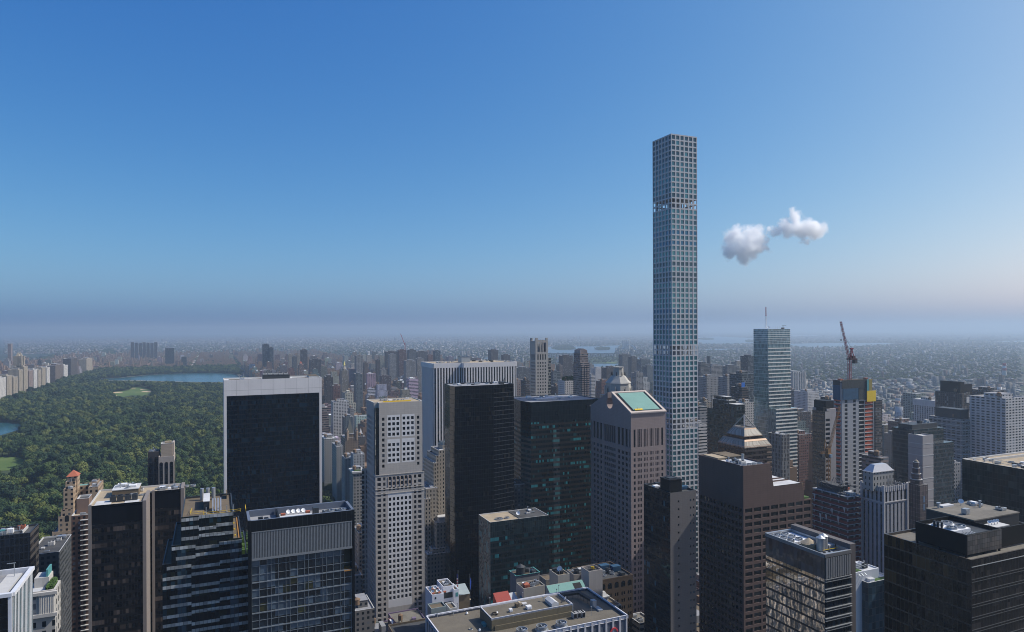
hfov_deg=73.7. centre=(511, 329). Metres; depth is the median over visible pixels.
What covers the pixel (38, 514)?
park tree
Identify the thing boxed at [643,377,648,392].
tower block
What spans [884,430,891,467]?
block
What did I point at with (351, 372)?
tower block
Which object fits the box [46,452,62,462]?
park tree
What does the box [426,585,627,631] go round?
ribbed building
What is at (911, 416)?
tower block
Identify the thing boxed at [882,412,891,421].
apartment building
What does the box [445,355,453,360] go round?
tower block
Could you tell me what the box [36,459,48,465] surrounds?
park tree
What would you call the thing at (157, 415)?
park tree
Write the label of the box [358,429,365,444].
dark hotel
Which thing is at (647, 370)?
apartment tower
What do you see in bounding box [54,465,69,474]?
park tree
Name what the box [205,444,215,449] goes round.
park tree
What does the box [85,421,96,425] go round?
park tree
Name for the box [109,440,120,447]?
park tree
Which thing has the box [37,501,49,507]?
park tree
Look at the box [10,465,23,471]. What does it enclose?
park tree
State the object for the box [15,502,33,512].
park tree
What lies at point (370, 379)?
tower block
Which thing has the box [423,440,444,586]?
setback tower
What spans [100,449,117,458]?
park tree
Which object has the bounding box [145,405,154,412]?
park tree
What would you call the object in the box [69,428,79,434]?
park tree
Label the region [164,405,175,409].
park tree
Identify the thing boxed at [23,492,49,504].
park tree
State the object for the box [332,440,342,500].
skyscraper
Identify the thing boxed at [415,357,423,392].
apartment slab
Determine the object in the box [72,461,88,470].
park tree
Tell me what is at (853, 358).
tower crane
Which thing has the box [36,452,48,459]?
park tree
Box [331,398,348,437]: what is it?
white block
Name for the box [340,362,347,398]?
spired hotel
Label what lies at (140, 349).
housing slab
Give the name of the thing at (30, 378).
apartment house
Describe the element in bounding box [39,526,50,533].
park tree
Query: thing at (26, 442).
park tree
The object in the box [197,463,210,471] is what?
park tree
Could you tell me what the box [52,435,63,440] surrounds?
park tree
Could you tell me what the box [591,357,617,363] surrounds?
island
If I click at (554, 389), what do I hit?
apartment block
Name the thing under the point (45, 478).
park tree
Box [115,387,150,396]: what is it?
ballfield lawn
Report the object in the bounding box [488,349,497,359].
apartment tower
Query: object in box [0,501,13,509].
park tree
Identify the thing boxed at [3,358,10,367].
tower block
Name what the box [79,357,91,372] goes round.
apartment house
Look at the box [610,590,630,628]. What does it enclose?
window
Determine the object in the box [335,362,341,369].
tower block
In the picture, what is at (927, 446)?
panel tower
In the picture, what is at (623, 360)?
apartment tower
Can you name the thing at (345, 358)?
tower block
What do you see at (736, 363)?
apartment slab
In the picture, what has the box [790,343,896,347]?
river water
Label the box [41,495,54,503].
park tree
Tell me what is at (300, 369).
apartment tower
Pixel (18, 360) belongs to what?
apartment house
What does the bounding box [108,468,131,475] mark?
park tree
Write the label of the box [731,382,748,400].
brick block
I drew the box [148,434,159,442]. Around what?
park tree
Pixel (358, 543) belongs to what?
stone block
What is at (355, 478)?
cornice block
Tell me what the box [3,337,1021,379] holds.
distant trees
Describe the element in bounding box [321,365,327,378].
tower block
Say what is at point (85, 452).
park tree
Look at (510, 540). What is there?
glass block
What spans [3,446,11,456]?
park tree
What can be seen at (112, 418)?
park tree
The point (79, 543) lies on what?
balcony tower
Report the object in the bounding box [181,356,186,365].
tower
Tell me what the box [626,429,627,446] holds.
window
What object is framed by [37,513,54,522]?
park tree
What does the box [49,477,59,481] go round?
park tree
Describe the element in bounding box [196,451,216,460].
park tree
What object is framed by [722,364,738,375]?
apartment slab
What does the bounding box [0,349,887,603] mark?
distant blocks
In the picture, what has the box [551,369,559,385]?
office block
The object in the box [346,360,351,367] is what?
tower block
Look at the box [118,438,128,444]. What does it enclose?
park tree
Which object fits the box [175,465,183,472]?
park tree
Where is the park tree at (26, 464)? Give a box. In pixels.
[21,461,35,468]
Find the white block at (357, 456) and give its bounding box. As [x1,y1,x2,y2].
[351,449,364,467]
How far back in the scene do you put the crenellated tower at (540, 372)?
813.29 m
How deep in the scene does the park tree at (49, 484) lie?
983.54 m
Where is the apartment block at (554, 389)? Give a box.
[551,383,557,394]
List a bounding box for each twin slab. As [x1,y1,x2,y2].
[262,343,268,367]
[269,347,273,368]
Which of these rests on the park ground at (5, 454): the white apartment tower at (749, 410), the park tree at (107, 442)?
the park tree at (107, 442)
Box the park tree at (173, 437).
[168,434,183,439]
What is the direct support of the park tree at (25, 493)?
on the park ground at (5, 454)
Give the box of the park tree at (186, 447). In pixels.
[181,443,194,452]
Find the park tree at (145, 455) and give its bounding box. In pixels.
[136,453,147,459]
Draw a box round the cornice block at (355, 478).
[348,465,361,525]
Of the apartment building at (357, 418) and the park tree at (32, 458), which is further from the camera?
the apartment building at (357, 418)
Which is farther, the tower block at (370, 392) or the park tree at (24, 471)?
the tower block at (370, 392)
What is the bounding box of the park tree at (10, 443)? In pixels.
[5,441,15,455]
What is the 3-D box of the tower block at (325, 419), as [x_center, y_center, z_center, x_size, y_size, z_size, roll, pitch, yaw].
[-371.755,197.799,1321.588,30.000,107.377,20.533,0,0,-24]
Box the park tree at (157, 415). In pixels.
[153,412,164,419]
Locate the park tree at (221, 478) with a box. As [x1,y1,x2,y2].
[214,475,223,481]
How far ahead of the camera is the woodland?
1845.90 m
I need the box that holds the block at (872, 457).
[862,450,888,480]
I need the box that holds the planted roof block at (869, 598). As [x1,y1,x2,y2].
[856,561,883,631]
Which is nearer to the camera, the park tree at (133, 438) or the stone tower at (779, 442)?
the stone tower at (779, 442)
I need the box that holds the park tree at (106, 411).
[101,410,112,414]
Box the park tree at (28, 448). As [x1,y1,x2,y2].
[24,444,40,452]
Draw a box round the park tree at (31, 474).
[27,470,37,482]
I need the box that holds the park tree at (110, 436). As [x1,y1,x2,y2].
[103,435,115,439]
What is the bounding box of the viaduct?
[548,353,615,357]
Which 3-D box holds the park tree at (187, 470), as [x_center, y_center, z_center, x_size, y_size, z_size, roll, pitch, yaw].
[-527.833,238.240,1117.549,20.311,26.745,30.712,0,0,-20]
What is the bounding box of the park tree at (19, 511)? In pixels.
[12,508,27,520]
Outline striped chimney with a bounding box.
[1002,363,1006,375]
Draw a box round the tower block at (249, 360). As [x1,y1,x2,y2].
[247,356,252,366]
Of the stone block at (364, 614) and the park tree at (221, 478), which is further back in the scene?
the park tree at (221, 478)
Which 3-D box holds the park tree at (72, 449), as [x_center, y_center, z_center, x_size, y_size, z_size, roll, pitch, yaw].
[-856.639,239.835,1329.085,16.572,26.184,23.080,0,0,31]
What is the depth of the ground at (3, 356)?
26058.04 m
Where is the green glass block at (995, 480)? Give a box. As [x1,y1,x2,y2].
[962,451,1023,522]
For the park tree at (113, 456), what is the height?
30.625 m
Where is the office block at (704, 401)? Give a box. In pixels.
[698,397,710,407]
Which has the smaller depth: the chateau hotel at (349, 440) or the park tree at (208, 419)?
the chateau hotel at (349, 440)
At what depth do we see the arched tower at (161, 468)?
626.22 m
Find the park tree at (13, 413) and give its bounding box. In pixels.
[8,410,19,421]
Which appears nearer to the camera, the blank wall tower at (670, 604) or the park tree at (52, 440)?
the blank wall tower at (670, 604)
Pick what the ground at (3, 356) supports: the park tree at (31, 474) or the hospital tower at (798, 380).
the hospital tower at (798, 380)
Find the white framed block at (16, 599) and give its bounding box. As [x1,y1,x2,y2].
[0,562,34,631]
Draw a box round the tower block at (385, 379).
[380,375,390,391]
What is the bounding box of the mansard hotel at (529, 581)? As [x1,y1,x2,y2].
[493,564,620,609]
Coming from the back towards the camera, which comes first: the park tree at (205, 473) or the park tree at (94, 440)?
the park tree at (94, 440)
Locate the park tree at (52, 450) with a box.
[37,447,55,452]
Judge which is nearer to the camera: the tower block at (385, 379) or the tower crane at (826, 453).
the tower crane at (826, 453)
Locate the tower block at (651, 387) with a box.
[649,381,652,396]
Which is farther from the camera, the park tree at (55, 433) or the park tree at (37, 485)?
the park tree at (55, 433)
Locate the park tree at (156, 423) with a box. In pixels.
[152,420,165,427]
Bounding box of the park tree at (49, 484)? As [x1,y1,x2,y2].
[38,480,57,492]
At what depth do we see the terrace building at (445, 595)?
382.00 m
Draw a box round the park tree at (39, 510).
[36,504,48,512]
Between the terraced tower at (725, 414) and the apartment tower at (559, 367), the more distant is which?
the apartment tower at (559, 367)
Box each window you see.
[362,470,421,620]
[531,354,545,395]
[592,454,662,611]
[597,422,598,438]
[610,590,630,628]
[618,427,619,443]
[622,428,623,445]
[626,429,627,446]
[654,162,697,571]
[661,428,662,444]
[701,515,765,631]
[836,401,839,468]
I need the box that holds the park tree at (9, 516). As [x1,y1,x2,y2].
[0,511,26,521]
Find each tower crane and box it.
[819,406,840,480]
[840,322,857,379]
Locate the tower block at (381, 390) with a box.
[375,382,386,398]
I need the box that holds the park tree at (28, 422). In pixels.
[25,420,36,424]
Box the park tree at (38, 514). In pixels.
[33,510,43,520]
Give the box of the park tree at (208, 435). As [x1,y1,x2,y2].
[197,433,213,438]
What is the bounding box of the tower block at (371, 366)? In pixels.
[368,363,374,371]
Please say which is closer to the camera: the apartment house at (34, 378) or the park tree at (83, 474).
the park tree at (83, 474)
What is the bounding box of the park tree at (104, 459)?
[100,457,111,462]
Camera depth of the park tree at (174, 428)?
1537.83 m
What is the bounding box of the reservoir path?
[104,373,245,381]
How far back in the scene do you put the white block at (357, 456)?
876.10 m
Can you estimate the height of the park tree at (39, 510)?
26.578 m
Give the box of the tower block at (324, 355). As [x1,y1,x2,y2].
[322,352,327,359]
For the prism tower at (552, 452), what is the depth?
586.67 m
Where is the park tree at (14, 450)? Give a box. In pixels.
[11,446,19,456]
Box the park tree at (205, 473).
[201,471,207,477]
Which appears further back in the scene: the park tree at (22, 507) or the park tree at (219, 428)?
the park tree at (219, 428)
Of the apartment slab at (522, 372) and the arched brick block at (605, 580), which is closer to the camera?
the arched brick block at (605, 580)
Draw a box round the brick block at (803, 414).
[797,408,810,432]
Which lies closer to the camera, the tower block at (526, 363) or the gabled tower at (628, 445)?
the gabled tower at (628, 445)
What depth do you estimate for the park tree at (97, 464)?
1142.87 m
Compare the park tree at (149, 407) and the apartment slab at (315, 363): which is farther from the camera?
the apartment slab at (315, 363)
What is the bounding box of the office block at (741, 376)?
[729,370,753,401]
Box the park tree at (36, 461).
[23,459,41,465]
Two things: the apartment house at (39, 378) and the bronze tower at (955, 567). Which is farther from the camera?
the apartment house at (39, 378)
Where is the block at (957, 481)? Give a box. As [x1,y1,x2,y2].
[954,460,960,502]
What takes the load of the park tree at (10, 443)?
on the park ground at (5, 454)
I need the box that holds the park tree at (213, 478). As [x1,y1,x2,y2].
[210,474,223,483]
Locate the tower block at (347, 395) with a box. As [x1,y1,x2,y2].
[342,389,355,412]
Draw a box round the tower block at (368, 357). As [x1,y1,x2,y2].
[366,354,371,362]
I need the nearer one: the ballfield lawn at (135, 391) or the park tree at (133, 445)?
the park tree at (133, 445)
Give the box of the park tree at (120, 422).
[116,418,125,423]
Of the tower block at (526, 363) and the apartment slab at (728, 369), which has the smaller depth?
the apartment slab at (728, 369)
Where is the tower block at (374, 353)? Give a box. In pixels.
[372,351,377,360]
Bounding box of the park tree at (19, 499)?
[11,494,26,502]
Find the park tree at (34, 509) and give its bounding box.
[31,505,39,515]
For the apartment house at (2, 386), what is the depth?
2344.50 m
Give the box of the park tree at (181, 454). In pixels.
[175,452,186,457]
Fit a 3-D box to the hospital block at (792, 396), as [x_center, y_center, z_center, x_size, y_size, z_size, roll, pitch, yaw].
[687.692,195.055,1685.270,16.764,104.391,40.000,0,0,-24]
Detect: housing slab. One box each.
[131,342,133,357]
[135,343,137,357]
[139,343,141,356]
[143,342,145,357]
[146,343,149,357]
[150,343,153,357]
[154,342,157,357]
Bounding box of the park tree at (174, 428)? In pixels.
[167,426,179,432]
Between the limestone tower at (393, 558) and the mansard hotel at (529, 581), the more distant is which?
the limestone tower at (393, 558)
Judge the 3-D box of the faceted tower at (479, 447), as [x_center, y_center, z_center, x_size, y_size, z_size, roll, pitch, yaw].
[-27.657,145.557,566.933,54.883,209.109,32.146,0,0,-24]
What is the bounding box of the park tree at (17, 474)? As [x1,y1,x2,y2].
[10,471,21,478]
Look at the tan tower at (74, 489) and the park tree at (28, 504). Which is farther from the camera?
the park tree at (28, 504)
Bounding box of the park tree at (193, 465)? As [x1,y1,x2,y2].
[183,462,198,469]
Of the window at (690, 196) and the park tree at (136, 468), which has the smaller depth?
the window at (690, 196)
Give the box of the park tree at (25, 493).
[18,488,37,501]
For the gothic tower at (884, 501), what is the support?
on the ground at (3, 356)
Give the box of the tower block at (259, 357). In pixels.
[257,354,261,363]
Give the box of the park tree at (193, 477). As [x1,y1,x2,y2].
[189,473,207,482]
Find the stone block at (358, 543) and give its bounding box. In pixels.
[355,523,361,568]
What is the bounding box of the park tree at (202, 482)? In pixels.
[193,476,215,490]
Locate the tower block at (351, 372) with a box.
[348,368,354,384]
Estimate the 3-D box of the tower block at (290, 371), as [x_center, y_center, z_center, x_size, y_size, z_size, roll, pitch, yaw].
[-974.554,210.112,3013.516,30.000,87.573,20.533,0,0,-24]
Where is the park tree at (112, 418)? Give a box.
[107,416,116,420]
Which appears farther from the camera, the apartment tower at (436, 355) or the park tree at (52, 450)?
the apartment tower at (436, 355)
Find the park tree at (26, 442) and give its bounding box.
[19,439,32,446]
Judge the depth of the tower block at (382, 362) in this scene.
3713.39 m
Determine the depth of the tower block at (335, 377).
2362.09 m
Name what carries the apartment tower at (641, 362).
on the ground at (3, 356)
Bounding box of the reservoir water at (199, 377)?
[101,373,241,381]
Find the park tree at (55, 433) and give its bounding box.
[49,428,62,435]
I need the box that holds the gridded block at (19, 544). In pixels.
[0,523,38,583]
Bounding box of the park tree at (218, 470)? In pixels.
[211,465,223,474]
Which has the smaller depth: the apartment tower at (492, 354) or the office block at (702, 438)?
the office block at (702, 438)
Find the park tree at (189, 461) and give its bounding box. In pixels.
[185,458,198,466]
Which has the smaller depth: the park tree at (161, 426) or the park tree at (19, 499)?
the park tree at (19, 499)
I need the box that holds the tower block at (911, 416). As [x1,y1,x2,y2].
[908,412,913,420]
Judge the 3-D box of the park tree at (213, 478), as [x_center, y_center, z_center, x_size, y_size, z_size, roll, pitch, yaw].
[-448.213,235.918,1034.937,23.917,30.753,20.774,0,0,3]
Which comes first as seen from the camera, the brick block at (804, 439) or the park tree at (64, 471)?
the brick block at (804, 439)
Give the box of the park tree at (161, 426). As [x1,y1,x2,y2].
[154,424,166,430]
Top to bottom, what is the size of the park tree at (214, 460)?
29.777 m
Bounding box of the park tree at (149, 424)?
[141,423,152,427]
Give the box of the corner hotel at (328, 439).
[322,433,336,486]
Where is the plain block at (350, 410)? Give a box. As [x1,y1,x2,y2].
[348,405,353,432]
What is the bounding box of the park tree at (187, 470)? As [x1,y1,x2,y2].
[183,467,192,473]
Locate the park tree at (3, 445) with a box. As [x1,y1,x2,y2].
[0,442,7,456]
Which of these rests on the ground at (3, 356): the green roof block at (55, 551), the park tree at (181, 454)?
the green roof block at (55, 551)
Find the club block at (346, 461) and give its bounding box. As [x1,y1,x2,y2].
[342,452,350,502]
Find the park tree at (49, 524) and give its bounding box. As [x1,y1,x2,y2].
[42,521,54,527]
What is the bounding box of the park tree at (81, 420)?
[76,417,85,422]
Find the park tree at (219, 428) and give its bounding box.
[211,425,222,436]
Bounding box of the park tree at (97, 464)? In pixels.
[89,462,101,470]
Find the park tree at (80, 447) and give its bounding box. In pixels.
[74,443,85,450]
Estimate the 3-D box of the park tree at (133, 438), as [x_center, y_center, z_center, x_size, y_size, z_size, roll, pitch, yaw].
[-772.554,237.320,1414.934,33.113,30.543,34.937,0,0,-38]
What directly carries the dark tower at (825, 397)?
on the ground at (3, 356)
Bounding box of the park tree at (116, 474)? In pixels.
[106,470,122,481]
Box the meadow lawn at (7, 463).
[0,457,23,470]
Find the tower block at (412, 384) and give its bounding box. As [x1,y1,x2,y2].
[406,376,417,398]
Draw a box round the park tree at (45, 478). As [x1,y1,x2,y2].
[39,476,51,482]
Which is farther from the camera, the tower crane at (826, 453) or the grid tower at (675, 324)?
the grid tower at (675, 324)
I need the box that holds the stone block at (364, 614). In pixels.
[355,593,374,631]
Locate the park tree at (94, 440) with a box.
[87,436,100,442]
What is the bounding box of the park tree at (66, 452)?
[60,449,70,455]
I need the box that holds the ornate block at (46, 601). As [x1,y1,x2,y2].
[33,564,60,631]
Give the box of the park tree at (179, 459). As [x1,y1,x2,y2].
[175,457,184,463]
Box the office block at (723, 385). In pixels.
[718,374,729,395]
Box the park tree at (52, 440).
[47,438,58,443]
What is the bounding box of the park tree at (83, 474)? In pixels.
[80,471,93,477]
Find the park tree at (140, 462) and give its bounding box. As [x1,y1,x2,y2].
[134,459,147,466]
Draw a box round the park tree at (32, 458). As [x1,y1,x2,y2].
[30,456,46,461]
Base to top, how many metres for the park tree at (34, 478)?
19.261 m
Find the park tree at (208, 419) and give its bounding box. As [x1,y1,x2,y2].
[201,417,213,423]
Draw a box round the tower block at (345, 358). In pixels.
[342,356,348,365]
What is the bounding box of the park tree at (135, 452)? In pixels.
[129,447,142,458]
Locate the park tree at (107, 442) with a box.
[101,438,114,446]
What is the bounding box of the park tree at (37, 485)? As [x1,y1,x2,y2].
[33,482,43,489]
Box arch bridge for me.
[615,344,645,354]
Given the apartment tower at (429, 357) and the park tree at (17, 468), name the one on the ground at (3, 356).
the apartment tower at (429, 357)
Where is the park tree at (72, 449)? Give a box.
[66,446,78,451]
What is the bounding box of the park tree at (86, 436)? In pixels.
[80,432,92,440]
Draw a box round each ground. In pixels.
[0,331,1023,411]
[0,372,240,521]
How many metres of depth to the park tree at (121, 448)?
1314.54 m
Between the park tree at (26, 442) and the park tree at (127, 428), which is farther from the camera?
the park tree at (127, 428)
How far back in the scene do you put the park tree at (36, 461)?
1195.44 m
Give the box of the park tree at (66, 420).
[58,418,69,422]
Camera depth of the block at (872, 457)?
622.30 m
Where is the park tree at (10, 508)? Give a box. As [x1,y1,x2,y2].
[0,506,14,516]
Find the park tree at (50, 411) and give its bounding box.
[45,409,55,413]
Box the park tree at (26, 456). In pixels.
[22,450,35,459]
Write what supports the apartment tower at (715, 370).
on the ground at (3, 356)
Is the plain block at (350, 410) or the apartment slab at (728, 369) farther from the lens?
the apartment slab at (728, 369)
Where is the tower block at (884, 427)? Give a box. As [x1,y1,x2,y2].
[882,421,887,455]
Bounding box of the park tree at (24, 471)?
[20,468,32,482]
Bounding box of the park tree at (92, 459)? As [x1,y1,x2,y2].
[88,455,100,464]
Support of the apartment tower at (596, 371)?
on the ground at (3, 356)
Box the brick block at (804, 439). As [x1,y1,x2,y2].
[797,429,811,491]
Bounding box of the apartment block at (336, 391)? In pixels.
[332,384,339,399]
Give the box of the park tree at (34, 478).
[31,475,37,481]
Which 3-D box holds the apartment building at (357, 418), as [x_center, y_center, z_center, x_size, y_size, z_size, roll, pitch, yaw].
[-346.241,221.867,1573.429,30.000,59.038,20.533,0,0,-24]
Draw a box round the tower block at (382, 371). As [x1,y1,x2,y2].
[378,368,385,383]
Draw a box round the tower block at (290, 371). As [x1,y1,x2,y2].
[287,367,294,374]
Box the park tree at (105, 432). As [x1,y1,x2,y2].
[101,431,116,435]
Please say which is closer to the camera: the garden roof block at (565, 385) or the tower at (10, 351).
the garden roof block at (565, 385)
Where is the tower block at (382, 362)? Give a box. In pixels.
[379,356,384,369]
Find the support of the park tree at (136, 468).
on the park ground at (5, 454)
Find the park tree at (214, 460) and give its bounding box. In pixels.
[209,457,221,462]
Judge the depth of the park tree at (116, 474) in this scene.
1051.79 m
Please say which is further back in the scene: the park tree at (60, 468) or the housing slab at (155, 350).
the housing slab at (155, 350)
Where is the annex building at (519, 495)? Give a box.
[514,479,524,509]
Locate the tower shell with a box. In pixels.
[397,335,405,376]
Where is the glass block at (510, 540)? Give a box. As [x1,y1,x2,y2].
[479,506,548,605]
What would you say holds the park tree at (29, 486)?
on the park ground at (5, 454)
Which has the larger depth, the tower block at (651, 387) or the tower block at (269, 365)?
the tower block at (269, 365)
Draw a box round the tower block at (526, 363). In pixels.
[523,360,528,366]
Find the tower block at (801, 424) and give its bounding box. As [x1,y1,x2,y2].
[797,417,808,432]
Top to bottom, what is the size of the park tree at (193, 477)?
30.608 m
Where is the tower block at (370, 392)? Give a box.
[366,387,374,398]
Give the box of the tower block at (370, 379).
[366,372,375,388]
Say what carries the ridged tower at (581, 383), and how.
on the ground at (3, 356)
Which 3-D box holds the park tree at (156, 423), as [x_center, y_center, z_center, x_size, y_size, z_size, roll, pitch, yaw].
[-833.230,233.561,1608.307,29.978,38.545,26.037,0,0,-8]
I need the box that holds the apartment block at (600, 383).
[596,378,606,397]
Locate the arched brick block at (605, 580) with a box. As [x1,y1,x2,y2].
[572,561,632,631]
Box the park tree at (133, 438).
[130,436,147,442]
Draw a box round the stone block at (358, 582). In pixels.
[355,562,361,593]
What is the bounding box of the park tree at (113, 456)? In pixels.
[106,453,118,461]
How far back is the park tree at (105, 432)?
1492.58 m
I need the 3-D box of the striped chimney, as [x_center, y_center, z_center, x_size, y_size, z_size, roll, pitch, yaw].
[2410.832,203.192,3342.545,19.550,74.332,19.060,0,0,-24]
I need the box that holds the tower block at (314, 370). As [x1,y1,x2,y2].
[311,368,318,375]
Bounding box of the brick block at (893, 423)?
[888,418,915,429]
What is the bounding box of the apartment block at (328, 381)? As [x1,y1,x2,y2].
[324,375,332,404]
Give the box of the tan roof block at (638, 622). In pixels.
[632,612,643,631]
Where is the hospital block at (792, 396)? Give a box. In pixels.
[790,388,796,406]
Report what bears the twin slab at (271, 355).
on the ground at (3, 356)
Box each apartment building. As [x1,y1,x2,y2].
[354,413,366,429]
[375,618,387,631]
[383,608,424,630]
[388,390,399,396]
[388,617,395,624]
[396,381,400,388]
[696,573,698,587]
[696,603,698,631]
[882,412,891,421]
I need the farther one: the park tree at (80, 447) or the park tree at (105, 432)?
the park tree at (105, 432)
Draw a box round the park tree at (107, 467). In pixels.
[93,463,116,473]
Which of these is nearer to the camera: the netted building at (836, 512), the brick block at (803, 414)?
the netted building at (836, 512)
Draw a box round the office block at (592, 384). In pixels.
[589,374,594,397]
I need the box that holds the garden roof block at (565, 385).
[558,376,572,393]
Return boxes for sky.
[0,0,1023,335]
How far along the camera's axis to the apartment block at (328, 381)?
1954.94 m
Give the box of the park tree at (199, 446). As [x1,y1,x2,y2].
[193,443,204,453]
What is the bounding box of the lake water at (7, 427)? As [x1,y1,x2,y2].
[0,422,20,434]
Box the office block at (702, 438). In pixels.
[686,419,706,514]
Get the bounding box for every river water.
[548,345,618,352]
[594,364,617,366]
[698,336,753,343]
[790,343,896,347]
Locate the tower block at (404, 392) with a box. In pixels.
[398,387,410,397]
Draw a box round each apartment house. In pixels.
[0,374,11,395]
[0,376,5,398]
[8,368,22,390]
[12,375,17,393]
[13,352,27,390]
[28,368,36,387]
[28,369,32,386]
[34,366,45,384]
[37,369,40,386]
[43,366,49,382]
[46,363,62,382]
[63,357,77,375]
[63,364,67,376]
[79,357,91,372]
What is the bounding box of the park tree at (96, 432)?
[89,430,101,435]
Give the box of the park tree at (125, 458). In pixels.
[116,455,130,465]
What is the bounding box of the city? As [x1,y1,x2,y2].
[0,334,1023,419]
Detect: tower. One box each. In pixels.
[8,344,12,360]
[52,470,102,535]
[71,494,91,631]
[88,482,195,631]
[148,440,174,485]
[162,487,245,631]
[165,348,173,363]
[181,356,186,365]
[223,372,321,541]
[246,500,354,631]
[288,353,291,367]
[292,355,296,375]
[296,354,299,367]
[298,361,303,375]
[300,349,307,370]
[354,372,362,413]
[355,354,362,372]
[362,397,424,621]
[363,361,367,388]
[375,359,379,381]
[385,350,397,377]
[388,353,395,380]
[407,349,415,359]
[416,351,427,361]
[421,356,516,469]
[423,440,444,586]
[427,354,432,361]
[433,350,439,360]
[445,378,513,606]
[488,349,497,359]
[501,354,509,360]
[514,393,598,570]
[516,378,521,395]
[521,377,529,395]
[530,338,550,395]
[556,364,562,378]
[559,354,572,376]
[573,348,589,396]
[589,363,593,373]
[590,390,666,613]
[591,367,600,385]
[600,367,631,397]
[601,366,613,379]
[619,353,630,377]
[628,356,636,377]
[631,371,642,390]
[637,358,649,372]
[642,365,652,389]
[644,476,696,631]
[652,133,698,573]
[698,362,709,375]
[698,374,717,406]
[699,451,810,631]
[707,395,744,453]
[710,364,721,376]
[718,414,771,471]
[736,398,753,425]
[740,354,753,372]
[753,307,797,480]
[765,524,855,631]
[768,431,789,479]
[790,371,805,389]
[812,399,835,526]
[815,396,833,400]
[833,378,875,518]
[860,460,908,572]
[867,399,881,451]
[884,499,1023,631]
[892,419,953,506]
[908,460,927,528]
[913,397,934,421]
[929,406,969,498]
[935,380,971,408]
[969,392,1023,457]
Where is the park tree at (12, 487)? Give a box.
[0,482,19,491]
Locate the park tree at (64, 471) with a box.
[60,469,70,477]
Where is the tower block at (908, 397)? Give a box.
[903,390,925,417]
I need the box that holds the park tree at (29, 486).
[20,483,36,491]
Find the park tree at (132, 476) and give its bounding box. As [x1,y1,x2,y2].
[126,472,135,478]
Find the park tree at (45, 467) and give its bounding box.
[37,460,57,473]
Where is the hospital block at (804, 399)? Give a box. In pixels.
[794,389,818,413]
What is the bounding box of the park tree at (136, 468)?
[130,465,143,473]
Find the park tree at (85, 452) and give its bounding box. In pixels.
[79,450,95,455]
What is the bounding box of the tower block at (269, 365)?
[266,361,272,368]
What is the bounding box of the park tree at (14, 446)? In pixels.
[7,443,21,455]
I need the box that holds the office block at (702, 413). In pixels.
[695,402,706,423]
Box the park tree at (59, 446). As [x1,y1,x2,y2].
[55,444,63,450]
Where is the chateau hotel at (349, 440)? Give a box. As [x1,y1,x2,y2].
[341,418,358,454]
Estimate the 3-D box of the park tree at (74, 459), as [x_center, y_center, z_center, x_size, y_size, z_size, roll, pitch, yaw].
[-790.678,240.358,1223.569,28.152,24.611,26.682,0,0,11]
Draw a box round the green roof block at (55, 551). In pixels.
[39,534,71,631]
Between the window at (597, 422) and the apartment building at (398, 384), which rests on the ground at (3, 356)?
the apartment building at (398, 384)
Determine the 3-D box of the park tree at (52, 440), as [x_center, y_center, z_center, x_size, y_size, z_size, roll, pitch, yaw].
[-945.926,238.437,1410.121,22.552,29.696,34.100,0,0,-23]
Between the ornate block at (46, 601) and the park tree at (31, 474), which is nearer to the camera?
the ornate block at (46, 601)
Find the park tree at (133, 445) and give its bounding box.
[130,442,136,448]
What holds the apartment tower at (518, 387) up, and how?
on the ground at (3, 356)
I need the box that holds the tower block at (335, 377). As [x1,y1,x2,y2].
[331,370,338,384]
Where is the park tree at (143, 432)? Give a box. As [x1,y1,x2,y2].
[139,429,150,436]
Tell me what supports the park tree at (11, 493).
on the park ground at (5, 454)
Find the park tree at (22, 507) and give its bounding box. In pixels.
[6,504,28,515]
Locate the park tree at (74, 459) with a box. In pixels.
[60,457,76,461]
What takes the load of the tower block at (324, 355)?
on the ground at (3, 356)
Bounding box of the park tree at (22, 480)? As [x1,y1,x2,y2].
[17,477,28,489]
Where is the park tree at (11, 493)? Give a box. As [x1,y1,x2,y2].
[0,488,18,501]
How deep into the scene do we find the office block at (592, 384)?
1726.22 m
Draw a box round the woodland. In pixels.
[0,364,334,540]
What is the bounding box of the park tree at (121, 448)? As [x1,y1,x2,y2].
[117,445,128,451]
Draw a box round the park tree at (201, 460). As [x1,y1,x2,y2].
[196,455,203,463]
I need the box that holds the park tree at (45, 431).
[40,429,50,434]
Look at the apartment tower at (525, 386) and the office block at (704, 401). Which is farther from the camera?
the apartment tower at (525, 386)
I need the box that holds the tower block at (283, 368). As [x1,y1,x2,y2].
[280,364,286,372]
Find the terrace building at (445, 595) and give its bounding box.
[388,574,470,631]
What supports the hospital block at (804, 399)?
on the ground at (3, 356)
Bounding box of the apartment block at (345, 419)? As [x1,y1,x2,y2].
[342,413,352,434]
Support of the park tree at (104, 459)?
on the park ground at (5, 454)
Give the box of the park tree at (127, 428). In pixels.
[121,425,133,431]
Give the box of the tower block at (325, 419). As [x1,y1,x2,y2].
[322,403,328,432]
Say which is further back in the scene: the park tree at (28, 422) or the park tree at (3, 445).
the park tree at (28, 422)
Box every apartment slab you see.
[309,358,320,376]
[404,359,415,387]
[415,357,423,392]
[516,366,529,379]
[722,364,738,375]
[731,361,739,369]
[972,386,1005,394]
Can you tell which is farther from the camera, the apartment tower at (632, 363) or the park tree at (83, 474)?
the apartment tower at (632, 363)
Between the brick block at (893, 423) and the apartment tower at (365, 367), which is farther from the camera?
the apartment tower at (365, 367)
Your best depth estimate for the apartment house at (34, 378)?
2751.98 m
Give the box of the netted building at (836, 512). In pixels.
[812,476,861,561]
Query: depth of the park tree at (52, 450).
1304.75 m

